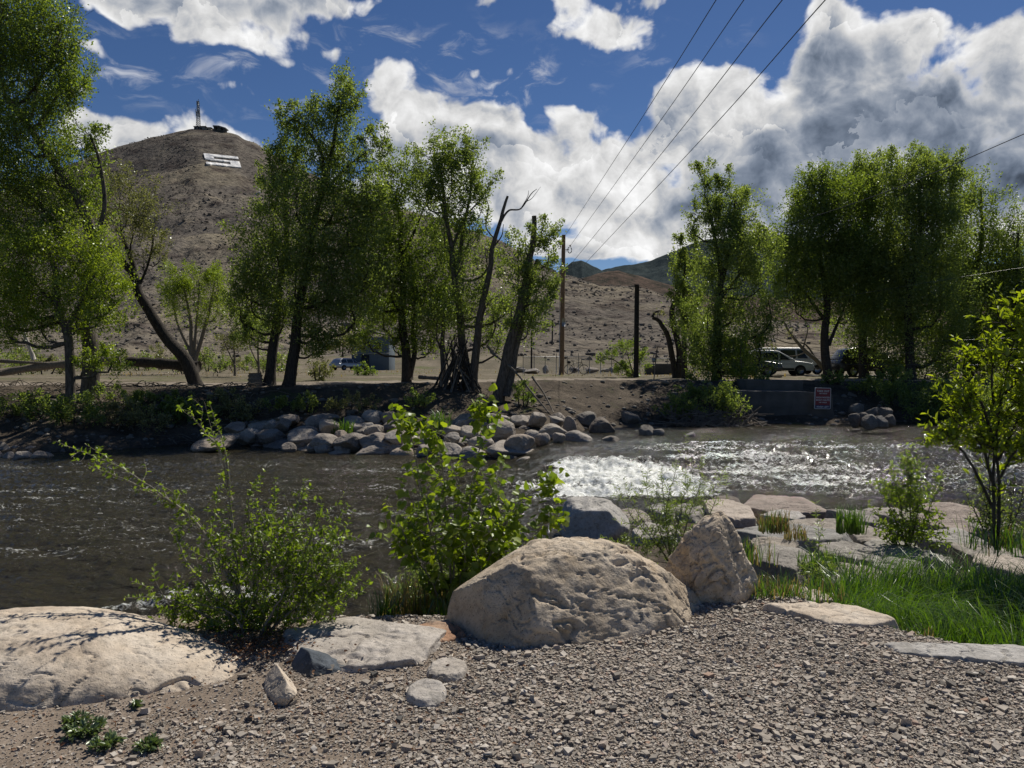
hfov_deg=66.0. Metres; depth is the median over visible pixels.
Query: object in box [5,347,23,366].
bush
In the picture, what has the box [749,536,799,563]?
rock slab
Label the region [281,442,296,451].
boulder
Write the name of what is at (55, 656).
boulder
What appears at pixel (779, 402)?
concrete wall
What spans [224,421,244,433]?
boulder
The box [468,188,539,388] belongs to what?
dead tree
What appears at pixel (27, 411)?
bush
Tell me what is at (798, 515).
rock slab
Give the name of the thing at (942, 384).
bush
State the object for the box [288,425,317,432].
boulder
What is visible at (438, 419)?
grass tuft
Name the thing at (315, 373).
bush
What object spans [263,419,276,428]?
boulder
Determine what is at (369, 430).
boulder
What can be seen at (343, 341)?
bush
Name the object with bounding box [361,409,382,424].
boulder
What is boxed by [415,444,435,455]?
boulder
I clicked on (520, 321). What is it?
cottonwood tree
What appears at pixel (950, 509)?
rock slab
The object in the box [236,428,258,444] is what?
boulder
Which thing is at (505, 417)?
boulder
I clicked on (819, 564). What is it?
willow shrub
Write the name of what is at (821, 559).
grass tuft
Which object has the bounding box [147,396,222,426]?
bush
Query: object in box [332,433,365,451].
boulder
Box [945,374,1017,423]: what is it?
bush
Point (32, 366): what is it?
fallen log
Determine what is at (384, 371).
dry grass
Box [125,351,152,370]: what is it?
bush
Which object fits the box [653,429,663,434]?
boulder
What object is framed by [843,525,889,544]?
rock slab
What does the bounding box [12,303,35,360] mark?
dead tree
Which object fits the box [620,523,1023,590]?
riverbank
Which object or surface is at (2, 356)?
bush
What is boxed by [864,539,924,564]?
rock slab
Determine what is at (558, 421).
boulder
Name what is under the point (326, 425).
boulder
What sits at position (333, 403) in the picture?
bush
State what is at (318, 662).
stone
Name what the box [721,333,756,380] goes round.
shrub
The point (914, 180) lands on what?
power line
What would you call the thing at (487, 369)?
ground
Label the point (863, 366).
cottonwood tree
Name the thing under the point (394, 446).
boulder
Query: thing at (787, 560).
rock slab
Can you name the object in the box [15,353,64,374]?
bush
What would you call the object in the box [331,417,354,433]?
grass tuft
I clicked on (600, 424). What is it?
boulder
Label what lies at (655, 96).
power line
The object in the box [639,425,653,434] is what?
boulder
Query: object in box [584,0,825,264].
power line
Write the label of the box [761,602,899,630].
rock slab
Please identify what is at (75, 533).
river
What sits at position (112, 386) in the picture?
brushwood
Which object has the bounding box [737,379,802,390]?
concrete wall
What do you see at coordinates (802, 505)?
rock slab
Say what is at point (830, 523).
rock slab
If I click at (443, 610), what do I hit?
grass tuft
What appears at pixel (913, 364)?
cable
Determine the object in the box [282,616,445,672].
rock slab
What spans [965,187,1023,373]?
cottonwood tree
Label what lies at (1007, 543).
grass tuft
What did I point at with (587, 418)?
boulder
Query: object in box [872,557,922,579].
rock slab
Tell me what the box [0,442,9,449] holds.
boulder
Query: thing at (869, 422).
boulder
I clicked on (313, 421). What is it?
boulder
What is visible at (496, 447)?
boulder
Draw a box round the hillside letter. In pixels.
[204,153,240,167]
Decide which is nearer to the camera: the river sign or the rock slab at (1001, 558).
the rock slab at (1001, 558)
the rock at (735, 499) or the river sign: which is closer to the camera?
the rock at (735, 499)
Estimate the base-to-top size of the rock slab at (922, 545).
0.455 m
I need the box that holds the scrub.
[0,133,810,361]
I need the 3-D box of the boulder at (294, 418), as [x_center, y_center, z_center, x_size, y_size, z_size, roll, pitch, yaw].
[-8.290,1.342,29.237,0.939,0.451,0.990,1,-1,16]
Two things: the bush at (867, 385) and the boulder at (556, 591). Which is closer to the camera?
the boulder at (556, 591)
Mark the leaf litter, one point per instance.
(259, 640)
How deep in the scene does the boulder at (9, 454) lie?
23.76 m
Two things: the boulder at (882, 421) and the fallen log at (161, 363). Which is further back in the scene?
the fallen log at (161, 363)
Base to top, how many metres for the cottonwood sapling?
1.850 m
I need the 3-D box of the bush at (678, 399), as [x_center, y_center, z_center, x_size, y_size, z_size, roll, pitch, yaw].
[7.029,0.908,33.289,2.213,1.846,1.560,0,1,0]
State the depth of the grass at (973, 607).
6.13 m
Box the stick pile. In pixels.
[434,336,481,392]
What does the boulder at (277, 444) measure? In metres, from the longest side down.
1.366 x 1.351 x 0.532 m
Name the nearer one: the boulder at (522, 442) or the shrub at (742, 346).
the boulder at (522, 442)
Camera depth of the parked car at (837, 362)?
47.07 m
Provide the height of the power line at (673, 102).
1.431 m
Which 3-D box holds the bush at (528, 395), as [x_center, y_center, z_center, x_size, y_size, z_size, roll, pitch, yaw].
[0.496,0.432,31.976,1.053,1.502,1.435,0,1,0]
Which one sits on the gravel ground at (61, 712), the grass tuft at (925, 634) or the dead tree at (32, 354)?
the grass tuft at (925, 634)
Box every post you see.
[531,334,531,368]
[633,284,638,377]
[652,347,657,379]
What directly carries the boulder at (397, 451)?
on the riverbank at (10, 435)
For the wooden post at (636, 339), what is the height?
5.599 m
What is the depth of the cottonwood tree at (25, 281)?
28.30 m
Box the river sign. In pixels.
[814,388,830,408]
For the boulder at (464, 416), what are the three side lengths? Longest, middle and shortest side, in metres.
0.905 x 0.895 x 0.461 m
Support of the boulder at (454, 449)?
on the riverbank at (10, 435)
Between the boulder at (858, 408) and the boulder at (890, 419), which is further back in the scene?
the boulder at (858, 408)
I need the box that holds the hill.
[0,129,992,360]
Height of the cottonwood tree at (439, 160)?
11.923 m
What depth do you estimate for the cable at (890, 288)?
38.27 m
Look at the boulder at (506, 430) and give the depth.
26.30 m
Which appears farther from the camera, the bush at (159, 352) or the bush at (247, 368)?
the bush at (159, 352)
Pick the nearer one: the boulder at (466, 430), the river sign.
the boulder at (466, 430)
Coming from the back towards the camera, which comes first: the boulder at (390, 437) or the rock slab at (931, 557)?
the boulder at (390, 437)
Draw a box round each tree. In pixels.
[0,0,127,398]
[0,202,144,411]
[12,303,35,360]
[88,158,203,385]
[153,258,237,360]
[210,57,408,385]
[213,321,251,375]
[233,308,280,372]
[339,133,470,381]
[401,116,520,384]
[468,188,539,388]
[490,213,568,402]
[651,300,681,377]
[661,229,713,378]
[671,155,793,380]
[757,156,895,378]
[757,307,821,369]
[812,145,921,377]
[854,139,992,379]
[914,282,1023,545]
[919,157,1023,377]
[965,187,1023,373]
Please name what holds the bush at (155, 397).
on the riverbank at (10, 435)
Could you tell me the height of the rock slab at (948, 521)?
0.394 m
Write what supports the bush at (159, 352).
on the ground at (487, 369)
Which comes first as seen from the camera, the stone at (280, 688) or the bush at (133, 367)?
the stone at (280, 688)
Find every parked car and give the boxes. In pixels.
[329,358,364,369]
[707,350,783,376]
[751,350,814,375]
[754,348,821,374]
[830,348,892,376]
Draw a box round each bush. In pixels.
[0,349,7,367]
[0,387,65,423]
[3,347,37,374]
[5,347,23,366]
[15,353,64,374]
[24,343,47,361]
[37,389,108,428]
[79,381,145,408]
[97,393,172,435]
[100,344,125,371]
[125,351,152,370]
[128,388,189,411]
[135,350,156,370]
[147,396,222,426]
[149,342,169,369]
[189,387,241,410]
[198,344,218,371]
[198,350,207,369]
[203,355,236,372]
[213,395,274,421]
[221,355,245,371]
[238,360,257,370]
[244,345,280,372]
[260,351,286,370]
[261,390,320,412]
[276,343,299,371]
[305,358,335,380]
[323,388,381,412]
[326,326,362,357]
[351,360,377,375]
[404,387,436,408]
[512,378,536,406]
[651,384,703,418]
[671,377,719,405]
[697,379,752,421]
[743,372,770,379]
[818,368,849,384]
[845,374,885,397]
[869,365,912,383]
[873,368,936,409]
[897,377,966,423]
[915,373,989,411]
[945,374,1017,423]
[985,368,1023,412]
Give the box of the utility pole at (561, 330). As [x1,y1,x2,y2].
[559,235,571,374]
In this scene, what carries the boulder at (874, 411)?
on the river
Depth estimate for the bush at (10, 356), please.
52.87 m
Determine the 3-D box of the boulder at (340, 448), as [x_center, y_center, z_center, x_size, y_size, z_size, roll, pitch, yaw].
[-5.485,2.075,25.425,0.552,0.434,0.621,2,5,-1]
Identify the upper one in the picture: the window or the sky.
the sky
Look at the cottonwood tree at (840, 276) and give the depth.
42.68 m
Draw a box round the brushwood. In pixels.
[0,378,290,444]
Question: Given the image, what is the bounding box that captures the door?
[361,355,368,369]
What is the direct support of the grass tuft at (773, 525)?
on the rock slab at (784, 542)
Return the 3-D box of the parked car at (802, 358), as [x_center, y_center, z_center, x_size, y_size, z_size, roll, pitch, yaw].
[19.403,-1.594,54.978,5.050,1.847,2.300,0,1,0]
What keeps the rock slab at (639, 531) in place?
on the riverbank at (654, 558)
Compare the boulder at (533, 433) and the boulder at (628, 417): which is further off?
the boulder at (628, 417)
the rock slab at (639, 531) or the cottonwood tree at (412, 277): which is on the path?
the cottonwood tree at (412, 277)
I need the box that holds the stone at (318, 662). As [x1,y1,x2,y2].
[291,647,343,677]
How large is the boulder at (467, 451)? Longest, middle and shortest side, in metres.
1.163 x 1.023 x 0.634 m
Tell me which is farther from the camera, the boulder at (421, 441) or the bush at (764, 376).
the bush at (764, 376)
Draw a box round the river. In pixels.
[0,422,1023,616]
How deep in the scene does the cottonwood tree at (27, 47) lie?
29.45 m
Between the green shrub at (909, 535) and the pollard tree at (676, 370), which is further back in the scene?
the pollard tree at (676, 370)
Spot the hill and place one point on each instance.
(228, 182)
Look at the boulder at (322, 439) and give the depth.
25.35 m
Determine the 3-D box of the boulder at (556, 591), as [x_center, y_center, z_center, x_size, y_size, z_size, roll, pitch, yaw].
[0.482,1.398,5.057,1.732,0.809,0.926,-1,1,-26]
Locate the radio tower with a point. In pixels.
(198, 115)
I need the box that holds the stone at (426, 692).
[406,678,446,708]
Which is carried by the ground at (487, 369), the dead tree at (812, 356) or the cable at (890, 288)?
the dead tree at (812, 356)
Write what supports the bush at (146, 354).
on the ground at (487, 369)
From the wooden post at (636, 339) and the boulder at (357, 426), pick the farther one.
the wooden post at (636, 339)
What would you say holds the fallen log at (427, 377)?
on the riverbank at (10, 435)
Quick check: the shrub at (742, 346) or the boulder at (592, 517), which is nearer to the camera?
the boulder at (592, 517)
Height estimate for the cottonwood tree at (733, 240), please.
12.066 m
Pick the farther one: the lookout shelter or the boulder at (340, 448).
the lookout shelter
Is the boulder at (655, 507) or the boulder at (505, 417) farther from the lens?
the boulder at (505, 417)
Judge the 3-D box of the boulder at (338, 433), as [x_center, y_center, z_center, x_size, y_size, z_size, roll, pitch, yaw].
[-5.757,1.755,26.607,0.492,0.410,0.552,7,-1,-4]
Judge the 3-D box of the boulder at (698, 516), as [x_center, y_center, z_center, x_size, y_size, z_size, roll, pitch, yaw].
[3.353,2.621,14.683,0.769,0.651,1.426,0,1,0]
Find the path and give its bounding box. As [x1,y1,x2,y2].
[0,378,1013,386]
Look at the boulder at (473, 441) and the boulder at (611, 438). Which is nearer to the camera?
the boulder at (473, 441)
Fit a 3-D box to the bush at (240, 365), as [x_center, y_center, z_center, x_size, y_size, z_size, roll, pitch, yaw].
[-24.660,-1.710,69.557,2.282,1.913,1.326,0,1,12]
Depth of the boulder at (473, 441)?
24.83 m
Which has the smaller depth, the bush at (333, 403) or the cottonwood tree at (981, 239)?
the bush at (333, 403)
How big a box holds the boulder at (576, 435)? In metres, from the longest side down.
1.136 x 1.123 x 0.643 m
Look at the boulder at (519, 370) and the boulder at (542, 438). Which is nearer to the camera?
the boulder at (542, 438)
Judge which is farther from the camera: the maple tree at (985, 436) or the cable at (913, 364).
the cable at (913, 364)
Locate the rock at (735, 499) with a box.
[713,495,740,502]
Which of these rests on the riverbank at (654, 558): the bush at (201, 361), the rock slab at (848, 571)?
the rock slab at (848, 571)
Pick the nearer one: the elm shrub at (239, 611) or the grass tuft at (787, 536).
the elm shrub at (239, 611)
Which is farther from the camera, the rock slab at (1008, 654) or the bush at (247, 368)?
the bush at (247, 368)
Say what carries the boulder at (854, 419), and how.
on the river
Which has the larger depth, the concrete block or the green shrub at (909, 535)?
the concrete block
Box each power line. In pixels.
[564,0,715,236]
[566,0,782,269]
[567,0,743,249]
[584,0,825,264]
[773,134,1023,229]
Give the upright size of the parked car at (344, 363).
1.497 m
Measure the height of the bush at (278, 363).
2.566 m
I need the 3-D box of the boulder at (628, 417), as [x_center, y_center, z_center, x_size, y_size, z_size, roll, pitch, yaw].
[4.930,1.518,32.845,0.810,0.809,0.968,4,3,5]
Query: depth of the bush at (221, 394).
30.08 m
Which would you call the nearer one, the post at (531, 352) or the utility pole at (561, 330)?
the utility pole at (561, 330)
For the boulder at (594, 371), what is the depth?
62.27 m
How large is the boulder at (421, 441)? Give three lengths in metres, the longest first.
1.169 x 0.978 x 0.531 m
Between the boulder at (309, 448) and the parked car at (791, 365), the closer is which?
the boulder at (309, 448)
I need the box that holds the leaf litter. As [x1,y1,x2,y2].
[9,625,561,750]
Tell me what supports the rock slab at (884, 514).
on the riverbank at (654, 558)
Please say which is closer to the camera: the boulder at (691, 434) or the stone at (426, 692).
the stone at (426, 692)
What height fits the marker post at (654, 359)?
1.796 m
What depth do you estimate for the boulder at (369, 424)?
28.05 m
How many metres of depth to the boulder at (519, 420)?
28.33 m
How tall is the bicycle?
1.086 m
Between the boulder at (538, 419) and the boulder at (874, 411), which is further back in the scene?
the boulder at (874, 411)
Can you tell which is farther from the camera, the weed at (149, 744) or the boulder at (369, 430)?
the boulder at (369, 430)
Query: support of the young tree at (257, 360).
on the ground at (487, 369)
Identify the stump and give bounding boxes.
[247,373,263,386]
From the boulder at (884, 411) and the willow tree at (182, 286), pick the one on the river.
the boulder at (884, 411)
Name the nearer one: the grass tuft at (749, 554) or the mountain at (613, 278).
the grass tuft at (749, 554)
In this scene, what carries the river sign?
on the riverbank at (10, 435)
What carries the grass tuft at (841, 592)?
on the rock slab at (821, 600)
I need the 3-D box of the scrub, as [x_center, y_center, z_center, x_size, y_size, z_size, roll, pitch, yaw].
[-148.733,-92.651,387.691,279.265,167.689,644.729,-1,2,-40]
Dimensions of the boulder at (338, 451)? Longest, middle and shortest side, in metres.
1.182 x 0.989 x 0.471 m
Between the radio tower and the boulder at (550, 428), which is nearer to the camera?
the boulder at (550, 428)
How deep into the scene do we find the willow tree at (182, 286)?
55.68 m
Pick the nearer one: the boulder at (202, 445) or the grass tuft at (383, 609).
the grass tuft at (383, 609)
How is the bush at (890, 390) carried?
on the riverbank at (10, 435)
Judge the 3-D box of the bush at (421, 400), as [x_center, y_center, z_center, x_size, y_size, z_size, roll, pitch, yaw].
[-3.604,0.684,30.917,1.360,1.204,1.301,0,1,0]
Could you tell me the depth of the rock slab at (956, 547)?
9.55 m
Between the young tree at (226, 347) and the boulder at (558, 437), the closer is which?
the boulder at (558, 437)
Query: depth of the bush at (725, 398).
32.94 m
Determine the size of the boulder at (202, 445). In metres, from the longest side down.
1.600 x 1.424 x 0.506 m
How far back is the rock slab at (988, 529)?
11.96 m
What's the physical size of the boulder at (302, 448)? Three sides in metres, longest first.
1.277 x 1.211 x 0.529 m
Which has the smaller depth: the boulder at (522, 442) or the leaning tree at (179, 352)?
the boulder at (522, 442)
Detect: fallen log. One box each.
[0,356,120,375]
[125,357,201,372]
[418,375,461,379]
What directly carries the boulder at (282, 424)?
on the boulder at (266, 436)
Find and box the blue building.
[352,330,394,369]
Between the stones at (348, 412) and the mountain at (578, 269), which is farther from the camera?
the mountain at (578, 269)
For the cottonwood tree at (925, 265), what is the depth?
42.06 m
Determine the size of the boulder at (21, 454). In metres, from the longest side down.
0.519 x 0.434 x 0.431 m
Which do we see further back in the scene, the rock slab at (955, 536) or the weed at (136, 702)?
the rock slab at (955, 536)
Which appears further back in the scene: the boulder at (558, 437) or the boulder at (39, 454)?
the boulder at (558, 437)
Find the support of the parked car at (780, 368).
on the ground at (487, 369)
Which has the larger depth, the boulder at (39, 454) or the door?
the door
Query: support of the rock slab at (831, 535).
on the riverbank at (654, 558)
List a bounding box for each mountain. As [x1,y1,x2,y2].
[558,260,603,277]
[584,271,992,324]
[602,234,1023,302]
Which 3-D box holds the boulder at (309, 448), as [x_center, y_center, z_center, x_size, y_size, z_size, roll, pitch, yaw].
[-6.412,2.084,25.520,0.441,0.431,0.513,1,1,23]
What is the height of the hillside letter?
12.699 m
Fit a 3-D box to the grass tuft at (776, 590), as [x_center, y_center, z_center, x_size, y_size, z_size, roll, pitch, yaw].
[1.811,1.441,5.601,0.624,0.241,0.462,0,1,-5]
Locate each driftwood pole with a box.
[490,351,549,412]
[531,376,553,412]
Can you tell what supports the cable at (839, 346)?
attached to the wooden post at (636, 339)
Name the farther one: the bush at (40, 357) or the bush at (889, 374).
the bush at (40, 357)
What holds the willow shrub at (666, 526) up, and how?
on the riverbank at (654, 558)
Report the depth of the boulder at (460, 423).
27.82 m
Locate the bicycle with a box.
[564,359,588,373]
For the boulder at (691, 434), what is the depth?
27.80 m
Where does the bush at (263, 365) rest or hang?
on the ground at (487, 369)
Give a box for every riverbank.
[0,379,1018,459]
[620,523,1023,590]
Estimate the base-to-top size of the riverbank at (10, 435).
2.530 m
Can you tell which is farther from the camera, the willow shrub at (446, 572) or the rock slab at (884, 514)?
the rock slab at (884, 514)
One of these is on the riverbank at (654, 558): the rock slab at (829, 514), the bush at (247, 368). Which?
the rock slab at (829, 514)
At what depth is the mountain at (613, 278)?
1230.89 m
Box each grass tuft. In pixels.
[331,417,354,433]
[362,586,412,616]
[373,568,457,615]
[421,587,452,615]
[426,409,458,434]
[739,534,778,567]
[745,567,810,599]
[752,507,795,533]
[770,575,859,605]
[784,522,808,540]
[793,545,852,572]
[802,568,861,600]
[830,504,871,534]
[900,625,943,638]
[953,512,1023,557]
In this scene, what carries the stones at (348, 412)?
on the riverbank at (10, 435)
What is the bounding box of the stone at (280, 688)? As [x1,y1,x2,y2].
[264,664,296,705]
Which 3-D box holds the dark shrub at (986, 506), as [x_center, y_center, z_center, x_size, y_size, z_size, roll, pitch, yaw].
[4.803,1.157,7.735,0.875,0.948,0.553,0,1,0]
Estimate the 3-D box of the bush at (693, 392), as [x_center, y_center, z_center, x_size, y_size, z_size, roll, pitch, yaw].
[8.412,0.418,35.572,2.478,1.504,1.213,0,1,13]
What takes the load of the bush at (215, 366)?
on the ground at (487, 369)
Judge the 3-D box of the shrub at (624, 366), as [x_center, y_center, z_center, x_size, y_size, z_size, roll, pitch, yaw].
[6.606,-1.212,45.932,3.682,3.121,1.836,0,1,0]
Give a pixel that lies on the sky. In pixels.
(558, 88)
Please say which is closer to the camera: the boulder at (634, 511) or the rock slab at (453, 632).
the rock slab at (453, 632)
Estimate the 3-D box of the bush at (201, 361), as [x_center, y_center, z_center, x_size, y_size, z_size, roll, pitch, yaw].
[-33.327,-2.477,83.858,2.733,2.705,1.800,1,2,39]
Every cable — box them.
[645,267,1022,325]
[649,339,974,359]
[657,348,1015,361]
[887,364,939,364]
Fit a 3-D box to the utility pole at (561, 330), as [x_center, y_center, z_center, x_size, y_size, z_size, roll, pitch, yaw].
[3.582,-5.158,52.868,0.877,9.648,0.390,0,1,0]
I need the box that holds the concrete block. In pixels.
[644,364,671,374]
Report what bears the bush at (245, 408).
on the riverbank at (10, 435)
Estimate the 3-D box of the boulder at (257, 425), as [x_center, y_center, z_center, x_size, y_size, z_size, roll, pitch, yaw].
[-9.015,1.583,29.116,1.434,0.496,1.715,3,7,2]
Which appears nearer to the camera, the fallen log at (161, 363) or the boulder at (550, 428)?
the boulder at (550, 428)
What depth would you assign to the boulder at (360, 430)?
27.16 m
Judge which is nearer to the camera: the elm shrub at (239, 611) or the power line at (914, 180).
the elm shrub at (239, 611)
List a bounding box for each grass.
[33,369,785,378]
[796,537,1023,645]
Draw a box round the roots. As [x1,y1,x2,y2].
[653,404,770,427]
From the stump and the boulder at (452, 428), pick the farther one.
the stump
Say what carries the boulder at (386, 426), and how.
on the riverbank at (10, 435)
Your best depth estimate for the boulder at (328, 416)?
28.88 m
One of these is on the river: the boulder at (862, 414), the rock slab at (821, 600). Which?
the boulder at (862, 414)
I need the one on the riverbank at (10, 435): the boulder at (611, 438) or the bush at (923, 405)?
the bush at (923, 405)
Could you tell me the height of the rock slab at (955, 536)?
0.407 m
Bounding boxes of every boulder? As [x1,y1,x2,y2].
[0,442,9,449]
[0,606,241,711]
[3,451,13,457]
[14,451,31,459]
[30,450,48,458]
[190,433,238,451]
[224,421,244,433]
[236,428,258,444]
[247,420,277,429]
[255,429,287,444]
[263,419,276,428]
[263,439,288,448]
[273,418,291,431]
[275,414,299,425]
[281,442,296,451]
[287,428,318,444]
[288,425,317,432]
[294,443,304,447]
[297,444,307,450]
[304,416,320,429]
[306,444,314,451]
[309,433,337,447]
[314,444,333,452]
[316,413,339,420]
[319,419,338,433]
[329,449,350,453]
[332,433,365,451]
[333,446,346,451]
[334,430,347,436]
[344,415,364,423]
[347,423,365,430]
[353,425,367,434]
[355,445,392,454]
[359,432,391,447]
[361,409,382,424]
[361,422,373,425]
[364,424,383,435]
[381,411,394,423]
[383,421,395,430]
[384,431,402,443]
[389,448,413,454]
[392,443,404,449]
[410,435,437,446]
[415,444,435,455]
[437,442,461,457]
[440,425,460,438]
[444,432,459,443]
[446,537,700,648]
[454,413,475,423]
[455,419,468,426]
[458,446,485,458]
[459,425,480,438]
[467,436,493,448]
[485,440,533,457]
[487,421,515,439]
[490,413,509,418]
[504,434,534,450]
[509,415,528,425]
[516,367,526,372]
[523,368,539,373]
[523,430,538,437]
[528,412,546,427]
[535,433,549,444]
[538,423,566,435]
[548,412,564,419]
[550,416,563,426]
[552,432,565,442]
[558,496,629,541]
[563,416,576,431]
[564,430,591,441]
[576,411,595,426]
[586,367,598,373]
[589,417,614,432]
[602,435,619,441]
[621,410,639,422]
[621,508,650,526]
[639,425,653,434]
[644,503,675,520]
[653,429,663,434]
[665,511,757,604]
[672,503,705,522]
[683,432,694,435]
[848,403,863,413]
[848,413,859,427]
[859,412,867,426]
[861,414,877,429]
[866,407,878,415]
[875,415,887,428]
[878,407,892,416]
[884,414,895,427]
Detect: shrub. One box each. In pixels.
[52,395,385,638]
[383,518,499,610]
[594,339,652,377]
[600,433,731,563]
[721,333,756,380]
[796,500,850,588]
[863,440,957,549]
[958,457,1023,549]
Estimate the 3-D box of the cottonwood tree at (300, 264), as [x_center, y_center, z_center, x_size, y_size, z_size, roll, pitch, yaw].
[-8.493,-6.670,33.034,8.267,14.157,4.386,0,1,0]
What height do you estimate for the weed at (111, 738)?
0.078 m
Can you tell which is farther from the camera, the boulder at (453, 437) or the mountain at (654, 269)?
the mountain at (654, 269)
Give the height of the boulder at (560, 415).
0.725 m
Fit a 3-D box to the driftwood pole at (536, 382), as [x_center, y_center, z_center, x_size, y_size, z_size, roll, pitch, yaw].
[1.460,0.399,31.897,0.552,1.416,2.553,0,1,-18]
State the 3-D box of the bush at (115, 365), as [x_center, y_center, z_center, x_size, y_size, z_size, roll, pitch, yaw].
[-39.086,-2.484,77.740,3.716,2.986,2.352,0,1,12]
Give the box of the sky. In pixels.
[0,0,1023,271]
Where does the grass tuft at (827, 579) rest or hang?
on the grass at (973, 607)
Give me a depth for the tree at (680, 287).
42.77 m
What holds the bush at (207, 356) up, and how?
on the ground at (487, 369)
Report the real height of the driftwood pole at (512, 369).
2.503 m
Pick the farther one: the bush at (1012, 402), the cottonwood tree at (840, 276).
the cottonwood tree at (840, 276)
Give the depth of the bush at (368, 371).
49.84 m
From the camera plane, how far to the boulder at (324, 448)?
25.23 m
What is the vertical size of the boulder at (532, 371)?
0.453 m
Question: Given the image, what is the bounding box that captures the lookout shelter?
[213,125,228,132]
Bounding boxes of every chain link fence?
[523,353,622,373]
[639,355,708,373]
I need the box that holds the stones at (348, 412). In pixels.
[0,379,1011,458]
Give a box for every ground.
[0,352,1008,382]
[0,596,1023,767]
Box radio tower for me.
[195,99,200,129]
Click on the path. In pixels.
(378, 382)
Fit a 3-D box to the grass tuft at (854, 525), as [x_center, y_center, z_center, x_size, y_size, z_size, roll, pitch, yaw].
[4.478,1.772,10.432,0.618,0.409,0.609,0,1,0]
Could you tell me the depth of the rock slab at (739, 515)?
13.94 m
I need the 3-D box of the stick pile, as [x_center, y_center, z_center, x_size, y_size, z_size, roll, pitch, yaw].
[-2.370,-0.843,34.176,2.316,2.491,1.580,0,1,0]
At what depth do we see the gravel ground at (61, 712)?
3.60 m
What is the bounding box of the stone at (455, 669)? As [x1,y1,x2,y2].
[426,657,467,682]
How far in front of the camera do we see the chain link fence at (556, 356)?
60.00 m
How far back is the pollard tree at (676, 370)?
43.87 m
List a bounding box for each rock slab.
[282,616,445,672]
[420,620,464,642]
[631,522,680,545]
[703,499,755,527]
[736,524,852,552]
[744,494,825,519]
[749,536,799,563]
[752,543,814,587]
[759,509,805,524]
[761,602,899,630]
[789,518,843,529]
[789,585,832,603]
[809,561,882,589]
[813,541,885,565]
[825,509,881,527]
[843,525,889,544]
[862,507,922,522]
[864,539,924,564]
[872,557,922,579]
[875,523,936,552]
[884,642,1023,666]
[917,513,976,534]
[920,502,979,519]
[923,549,955,577]
[933,528,987,555]
[947,542,1023,568]
[963,519,1022,543]
[966,553,1023,584]
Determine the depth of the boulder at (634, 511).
14.13 m
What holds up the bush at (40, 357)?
on the ground at (487, 369)
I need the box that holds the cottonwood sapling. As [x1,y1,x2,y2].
[367,383,570,605]
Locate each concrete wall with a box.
[728,390,833,417]
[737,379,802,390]
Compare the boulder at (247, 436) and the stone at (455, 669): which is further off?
the boulder at (247, 436)
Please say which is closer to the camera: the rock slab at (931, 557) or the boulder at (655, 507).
the rock slab at (931, 557)
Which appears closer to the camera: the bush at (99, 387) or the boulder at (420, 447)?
the boulder at (420, 447)
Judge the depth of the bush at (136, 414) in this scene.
27.89 m
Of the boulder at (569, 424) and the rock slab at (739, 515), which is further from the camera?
the boulder at (569, 424)
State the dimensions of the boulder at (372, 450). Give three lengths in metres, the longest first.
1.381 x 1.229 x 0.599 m
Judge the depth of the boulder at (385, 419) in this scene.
28.98 m
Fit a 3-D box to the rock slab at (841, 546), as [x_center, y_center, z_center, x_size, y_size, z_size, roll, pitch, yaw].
[4.122,2.114,9.302,1.048,0.367,1.022,1,2,44]
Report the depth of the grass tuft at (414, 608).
5.91 m
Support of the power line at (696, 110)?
attached to the utility pole at (561, 330)
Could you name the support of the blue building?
on the ground at (487, 369)
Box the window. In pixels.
[373,342,381,349]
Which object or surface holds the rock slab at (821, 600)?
on the riverbank at (654, 558)
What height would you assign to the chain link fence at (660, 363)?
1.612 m
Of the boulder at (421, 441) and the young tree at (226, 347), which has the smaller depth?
the boulder at (421, 441)
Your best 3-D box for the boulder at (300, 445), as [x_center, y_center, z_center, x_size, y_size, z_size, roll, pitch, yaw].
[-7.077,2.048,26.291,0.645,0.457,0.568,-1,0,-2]
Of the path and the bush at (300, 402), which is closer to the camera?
the bush at (300, 402)
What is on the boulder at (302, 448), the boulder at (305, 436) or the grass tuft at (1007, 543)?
the boulder at (305, 436)
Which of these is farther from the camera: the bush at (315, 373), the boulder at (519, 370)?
the boulder at (519, 370)
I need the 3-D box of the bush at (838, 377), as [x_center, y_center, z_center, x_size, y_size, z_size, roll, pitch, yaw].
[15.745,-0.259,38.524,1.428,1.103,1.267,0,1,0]
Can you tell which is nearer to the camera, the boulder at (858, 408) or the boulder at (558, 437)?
the boulder at (558, 437)
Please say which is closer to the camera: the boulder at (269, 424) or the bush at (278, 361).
the boulder at (269, 424)
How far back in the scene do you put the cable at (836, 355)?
39.02 m
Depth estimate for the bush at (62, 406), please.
27.13 m
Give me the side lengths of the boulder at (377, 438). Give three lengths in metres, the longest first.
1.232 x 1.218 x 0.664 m
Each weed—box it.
[59,709,127,751]
[129,699,143,709]
[132,731,163,753]
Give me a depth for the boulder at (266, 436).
27.11 m
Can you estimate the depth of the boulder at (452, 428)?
26.31 m
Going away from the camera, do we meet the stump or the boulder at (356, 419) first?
the boulder at (356, 419)
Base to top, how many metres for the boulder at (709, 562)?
0.857 m

